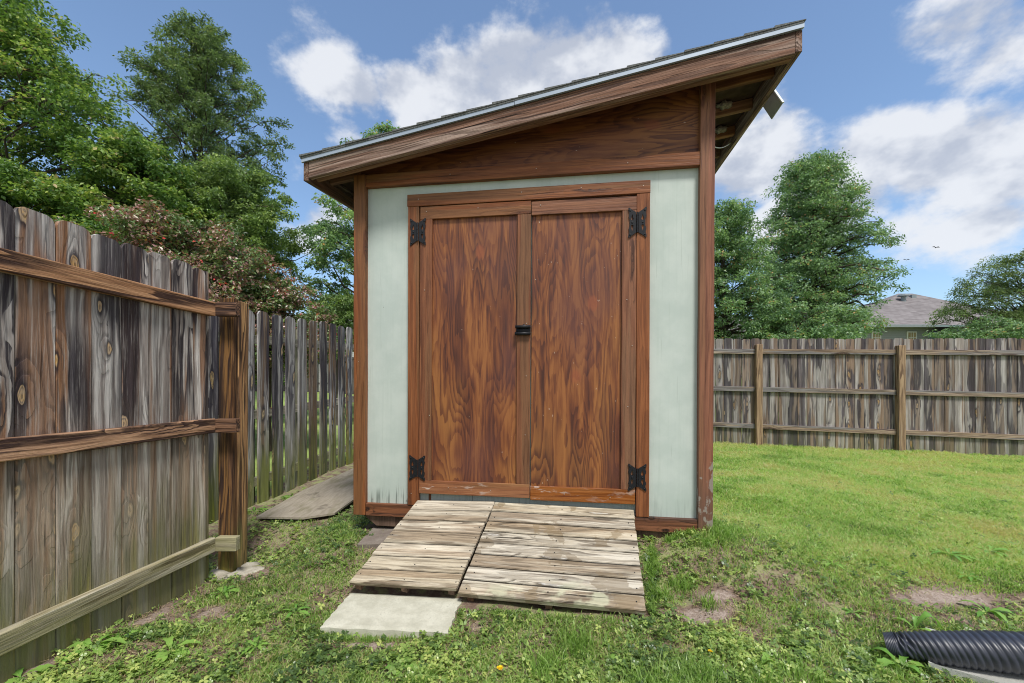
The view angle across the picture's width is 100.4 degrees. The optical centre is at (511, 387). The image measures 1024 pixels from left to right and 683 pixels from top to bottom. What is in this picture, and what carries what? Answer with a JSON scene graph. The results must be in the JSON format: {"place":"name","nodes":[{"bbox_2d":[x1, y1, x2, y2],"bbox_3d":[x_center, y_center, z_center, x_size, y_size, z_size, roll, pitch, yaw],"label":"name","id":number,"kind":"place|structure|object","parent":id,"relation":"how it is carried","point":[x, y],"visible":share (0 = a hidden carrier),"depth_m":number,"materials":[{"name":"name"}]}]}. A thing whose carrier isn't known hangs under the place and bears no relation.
{"place":"outdoors","nodes":[
{"label":"outdoors","id":0,"kind":"place"},
{"bbox_2d":[0,0,1023,316],"label":"sky","id":1,"kind":"structure","parent":0,"point":[926,97],"materials":[{"name":"blue"}]},
{"bbox_2d":[13,391,1023,682],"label":"ground","id":2,"kind":"structure","parent":0,"point":[765,575],"depth_m":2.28,"materials":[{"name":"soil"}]},
{"bbox_2d":[5,664,55,682],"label":"broadleaf weed","id":3,"kind":"object","parent":2,"relation":"on","point":[20,671],"visible":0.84,"depth_m":1.69,"materials":[{"name":"green plant"}]},
{"bbox_2d":[0,157,126,234],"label":"shrub","id":4,"kind":"object","parent":2,"relation":"on","point":[22,191],"visible":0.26,"depth_m":7.18,"materials":[{"name":"green plant"}]},
{"bbox_2d":[0,0,164,211],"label":"maple tree","id":5,"kind":"object","parent":2,"relation":"on","point":[66,85],"visible":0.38,"depth_m":9.36,"materials":[{"name":"green plant"}]},
{"bbox_2d":[58,634,126,665],"bbox_3d":[-1.815,1.122,1.863,0.207,0.037,0.184,0,0,-37],"label":"broadleaf weed","id":6,"kind":"object","parent":2,"relation":"on","point":[87,641],"visible":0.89,"depth_m":1.87,"materials":[{"name":"green plant"}]},
{"bbox_2d":[95,629,140,648],"bbox_3d":[-1.786,1.132,1.944,0.155,0.030,0.157,0,0,32],"label":"broadleaf weed","id":7,"kind":"object","parent":2,"relation":"on","point":[135,631],"visible":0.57,"depth_m":1.95,"materials":[{"name":"green plant"}]},
{"bbox_2d":[0,200,248,682],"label":"privacy fence","id":8,"kind":"object","parent":2,"relation":"on","point":[107,426],"visible":0.96,"depth_m":2.02,"materials":[{"name":"brown wood"}]},
{"bbox_2d":[30,121,232,257],"bbox_3d":[-7.912,-2.222,9.040,3.486,6.284,3.349,0,0,-25],"label":"maple tree","id":9,"kind":"object","parent":2,"relation":"on","point":[122,159],"visible":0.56,"depth_m":8.32,"materials":[{"name":"green plant"}]},
{"bbox_2d":[143,635,200,666],"bbox_3d":[-1.467,1.125,1.830,0.193,0.039,0.200,0,0,0],"label":"broadleaf weed","id":10,"kind":"object","parent":2,"relation":"on","point":[162,654],"visible":0.77,"depth_m":1.82,"materials":[{"name":"green plant"}]},
{"bbox_2d":[87,7,295,223],"bbox_3d":[-10.961,-6.059,15.100,6.264,13.866,6.249,0,0,0],"label":"oak tree","id":11,"kind":"object","parent":2,"relation":"on","point":[195,91],"visible":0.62,"depth_m":14.29,"materials":[{"name":"green plant"}]},
{"bbox_2d":[54,195,337,383],"bbox_3d":[-5.141,-0.819,6.461,4.569,3.862,4.648,0,0,0],"label":"purple tree","id":12,"kind":"object","parent":2,"relation":"on","point":[152,228],"visible":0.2,"depth_m":6.04,"materials":[{"name":"grey plant"}]},
{"bbox_2d":[208,585,241,598],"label":"broadleaf weed","id":13,"kind":"object","parent":2,"relation":"on","point":[231,590],"visible":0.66,"depth_m":2.48,"materials":[{"name":"green plant"}]},
{"bbox_2d":[210,562,264,581],"bbox_3d":[-1.790,1.228,2.792,0.364,0.100,0.311,3,-3,0],"label":"concrete footing","id":14,"kind":"object","parent":2,"relation":"on","point":[247,568],"visible":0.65,"depth_m":2.74,"materials":[{"name":"grey concrete"}]},
{"bbox_2d":[173,152,333,285],"bbox_3d":[-7.006,-2.464,11.050,4.238,6.766,4.162,0,0,41],"label":"young tree","id":15,"kind":"object","parent":2,"relation":"on","point":[230,188],"visible":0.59,"depth_m":10.38,"materials":[{"name":"green plant"}]},
{"bbox_2d":[241,635,268,656],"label":"broadleaf weed","id":16,"kind":"object","parent":2,"relation":"on","point":[259,646],"visible":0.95,"depth_m":1.91,"materials":[{"name":"green plant"}]},
{"bbox_2d":[248,506,270,511],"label":"broadleaf weed","id":17,"kind":"object","parent":2,"relation":"on","point":[261,509],"visible":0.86,"depth_m":3.84,"materials":[{"name":"green plant"}]},
{"bbox_2d":[208,310,353,523],"bbox_3d":[-2.273,0.148,5.322,0.113,2.141,5.896,0,0,8],"label":"shadowbox fence","id":18,"kind":"object","parent":2,"relation":"on","point":[297,406],"visible":0.36,"depth_m":4.48,"materials":[{"name":"grey wood"}]},
{"bbox_2d":[219,266,345,450],"bbox_3d":[-3.912,-0.371,6.850,2.637,3.013,2.292,0,0,0],"label":"purple tree","id":19,"kind":"object","parent":2,"relation":"on","point":[281,304],"visible":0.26,"depth_m":6.69,"materials":[{"name":"grey plant"}]},
{"bbox_2d":[279,603,310,619],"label":"broadleaf weed","id":20,"kind":"object","parent":2,"relation":"on","point":[290,613],"visible":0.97,"depth_m":2.19,"materials":[{"name":"green plant"}]},
{"bbox_2d":[256,469,352,518],"bbox_3d":[-1.753,1.037,4.530,0.727,0.104,2.157,0,0,5],"label":"plywood sheet","id":21,"kind":"object","parent":2,"relation":"on","point":[331,496],"visible":0.65,"depth_m":3.89,"materials":[{"name":"grey wood"}]},
{"bbox_2d":[255,356,353,393],"bbox_3d":[-10.080,-0.555,21.030,12.800,1.948,0.060,0,0,0],"label":"fence","id":22,"kind":"object","parent":2,"relation":"on","point":[328,378],"visible":0.02,"depth_m":21.00,"materials":[{"name":"grey wood"}]},
{"bbox_2d":[284,319,353,390],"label":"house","id":23,"kind":"structure","parent":2,"relation":"on","point":[327,364],"depth_m":27.00,"materials":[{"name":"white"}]},
{"bbox_2d":[306,289,353,424],"bbox_3d":[-4.238,-0.694,10.587,2.224,3.474,2.193,0,0,0],"label":"shrub","id":24,"kind":"object","parent":2,"relation":"on","point":[341,304],"visible":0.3,"depth_m":10.29,"materials":[{"name":"green plant"}]},
{"bbox_2d":[292,120,399,336],"bbox_3d":[-3.796,-3.347,12.520,4.859,8.750,4.717,0,0,-21],"label":"shade tree","id":25,"kind":"object","parent":2,"relation":"on","point":[342,234],"visible":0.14,"depth_m":11.38,"materials":[{"name":"green plant"}]},
{"bbox_2d":[357,526,394,548],"bbox_3d":[-0.815,1.075,2.981,0.421,0.100,0.301,-2,3,2],"label":"concrete pad","id":26,"kind":"object","parent":2,"relation":"on","point":[375,540],"visible":0.31,"depth_m":2.92,"materials":[{"name":"grey concrete"}]},
{"bbox_2d":[320,593,461,638],"bbox_3d":[-0.605,1.188,2.200,0.648,0.069,0.350,0,0,5],"label":"concrete paver","id":27,"kind":"object","parent":2,"relation":"on","point":[379,615],"visible":0.88,"depth_m":2.15,"materials":[{"name":"beige concrete"}]},
{"bbox_2d":[384,656,418,676],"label":"broadleaf weed","id":28,"kind":"object","parent":2,"relation":"on","point":[388,665],"visible":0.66,"depth_m":1.78,"materials":[{"name":"green plant"}]},
{"bbox_2d":[349,500,494,594],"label":"wooden ramp","id":29,"kind":"structure","parent":2,"relation":"on","point":[428,544],"depth_m":2.55,"materials":[{"name":"brown wood"}]},
{"bbox_2d":[3,500,1023,682],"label":"dry straw","id":30,"kind":"object","parent":2,"relation":"on","point":[209,617],"visible":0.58,"depth_m":2.05,"materials":[{"name":"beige plant"}]},
{"bbox_2d":[13,473,1023,682],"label":"clover","id":31,"kind":"object","parent":2,"relation":"on","point":[317,659],"visible":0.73,"depth_m":1.87,"materials":[{"name":"green plant"}]},
{"bbox_2d":[18,512,1023,682],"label":"ground cover","id":32,"kind":"object","parent":2,"relation":"on","point":[100,652],"visible":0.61,"depth_m":1.93,"materials":[{"name":"green plant"}]},
{"bbox_2d":[43,527,1008,682],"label":"soil crumbs","id":33,"kind":"object","parent":2,"relation":"on","point":[476,621],"visible":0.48,"depth_m":2.14,"materials":[{"name":"brown soil"}]},
{"bbox_2d":[458,502,645,615],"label":"wooden ramp","id":34,"kind":"structure","parent":2,"relation":"on","point":[549,556],"depth_m":2.42,"materials":[{"name":"brown wood"}]},
{"bbox_2d":[299,19,805,538],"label":"garden shed","id":35,"kind":"structure","parent":2,"relation":"on","point":[533,297],"depth_m":2.88,"materials":[{"name":"brown wood"}]},
{"bbox_2d":[409,201,530,497],"bbox_3d":[-0.298,-0.257,2.951,0.857,2.015,0.062,0,0,8],"label":"door","id":36,"kind":"structure","parent":35,"relation":"in","point":[475,259],"depth_m":2.96,"materials":[{"name":"brown wood"}]},
{"bbox_2d":[530,196,646,504],"bbox_3d":[0.504,-0.243,2.840,0.760,2.019,0.050,0,0,8],"label":"door","id":37,"kind":"structure","parent":35,"relation":"in","point":[583,334],"depth_m":2.85,"materials":[{"name":"brown wood"}]},
{"bbox_2d":[114,515,1022,682],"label":"grass tufts","id":38,"kind":"object","parent":2,"relation":"on","point":[726,530],"visible":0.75,"depth_m":1.91,"materials":[{"name":"green plant"}]},
{"bbox_2d":[610,654,628,671],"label":"broadleaf weed","id":39,"kind":"object","parent":2,"relation":"on","point":[612,657],"visible":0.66,"depth_m":1.78,"materials":[{"name":"green plant"}]},
{"bbox_2d":[714,316,749,338],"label":"house","id":40,"kind":"structure","parent":2,"relation":"on","point":[736,334],"depth_m":26.00,"materials":[{"name":"grey"}]},
{"bbox_2d":[714,197,804,341],"bbox_3d":[6.983,-2.672,14.097,4.511,6.940,4.402,0,0,0],"label":"shade tree","id":41,"kind":"object","parent":2,"relation":"on","point":[732,239],"visible":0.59,"depth_m":13.17,"materials":[{"name":"green plant"}]},
{"bbox_2d":[750,652,773,672],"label":"broadleaf weed","id":42,"kind":"object","parent":2,"relation":"on","point":[767,656],"visible":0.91,"depth_m":1.75,"materials":[{"name":"green plant"}]},
{"bbox_2d":[737,297,886,342],"bbox_3d":[8.354,-0.915,12.663,4.643,3.478,4.735,0,0,0],"label":"shrub","id":43,"kind":"object","parent":2,"relation":"on","point":[825,328],"visible":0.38,"depth_m":11.84,"materials":[{"name":"green plant"}]},
{"bbox_2d":[744,147,912,338],"bbox_3d":[11.378,-4.360,16.028,5.461,9.028,5.559,0,0,-32],"label":"sweetgum tree","id":44,"kind":"object","parent":2,"relation":"on","point":[805,241],"visible":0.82,"depth_m":15.07,"materials":[{"name":"green plant"}]},
{"bbox_2d":[820,558,846,568],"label":"broadleaf weed","id":45,"kind":"object","parent":2,"relation":"on","point":[840,564],"visible":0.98,"depth_m":2.49,"materials":[{"name":"green plant"}]},
{"bbox_2d":[842,607,867,618],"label":"broadleaf weed","id":46,"kind":"object","parent":2,"relation":"on","point":[847,609],"visible":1,"depth_m":2.13,"materials":[{"name":"green plant"}]},
{"bbox_2d":[713,338,1023,455],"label":"board fence","id":47,"kind":"object","parent":2,"relation":"on","point":[961,395],"visible":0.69,"depth_m":7.05,"materials":[{"name":"wood"}]},
{"bbox_2d":[870,646,925,672],"bbox_3d":[1.590,1.121,1.755,0.203,0.054,0.140,0,0,20],"label":"broadleaf weed","id":48,"kind":"object","parent":2,"relation":"on","point":[885,661],"visible":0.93,"depth_m":1.74,"materials":[{"name":"green plant"}]},
{"bbox_2d":[891,611,941,630],"bbox_3d":[1.887,1.088,1.996,0.109,0.083,0.171,0,0,-38],"label":"broadleaf weed","id":49,"kind":"object","parent":2,"relation":"on","point":[924,615],"visible":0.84,"depth_m":1.99,"materials":[{"name":"green plant"}]},
{"bbox_2d":[927,547,977,561],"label":"broadleaf weed","id":50,"kind":"object","parent":2,"relation":"on","point":[953,552],"visible":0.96,"depth_m":2.63,"materials":[{"name":"green plant"}]},
{"bbox_2d":[953,569,983,581],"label":"broadleaf weed","id":51,"kind":"object","parent":2,"relation":"on","point":[971,578],"visible":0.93,"depth_m":2.40,"materials":[{"name":"green plant"}]},
{"bbox_2d":[922,313,1023,339],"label":"shrub","id":52,"kind":"object","parent":2,"relation":"on","point":[1014,328],"visible":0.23,"depth_m":11.32,"materials":[{"name":"green plant"}]},
{"bbox_2d":[923,248,1023,339],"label":"tree","id":53,"kind":"object","parent":2,"relation":"on","point":[993,291],"visible":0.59,"depth_m":13.20,"materials":[{"name":"green plant"}]},
{"bbox_2d":[925,627,1023,682],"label":"splash block","id":54,"kind":"object","parent":2,"relation":"on","point":[979,676],"depth_m":1.67,"materials":[{"name":"concrete"}]},
{"bbox_2d":[882,630,1023,674],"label":"drain pipe","id":55,"kind":"object","parent":54,"relation":"on","point":[995,651],"visible":0.96,"depth_m":1.70,"materials":[{"name":"black plastic"}]},
{"bbox_2d":[956,600,1015,620],"bbox_3d":[2.399,1.121,2.137,0.198,0.039,0.160,0,0,21],"label":"broadleaf weed","id":56,"kind":"object","parent":2,"relation":"on","point":[995,612],"visible":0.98,"depth_m":2.13,"materials":[{"name":"green plant"}]},
{"bbox_2d":[973,545,1012,556],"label":"broadleaf weed","id":57,"kind":"object","parent":2,"relation":"on","point":[995,549],"visible":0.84,"depth_m":2.69,"materials":[{"name":"green plant"}]},
{"bbox_2d":[713,440,1023,595],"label":"lawn grass","id":58,"kind":"structure","parent":0,"point":[906,496],"depth_m":3.55,"materials":[{"name":"green plant"}]},
{"bbox_2d":[843,293,1020,339],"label":"house","id":59,"kind":"structure","parent":0,"point":[908,315],"depth_m":24.78,"materials":[{"name":"grey"}]},
{"bbox_2d":[871,331,880,338],"bbox_3d":[20.467,-2.746,23.963,0.538,0.768,0.069,0,0,0],"label":"window","id":60,"kind":"structure","parent":59,"relation":"in","point":[874,336],"depth_m":23.94,"materials":[{"name":"beige glass"}]},
{"bbox_2d":[906,331,916,339],"bbox_3d":[22.454,-2.746,23.963,0.557,0.768,0.069,0,0,0],"label":"window","id":61,"kind":"structure","parent":59,"relation":"in","point":[909,334],"depth_m":23.94,"materials":[{"name":"beige glass"}]}
]}

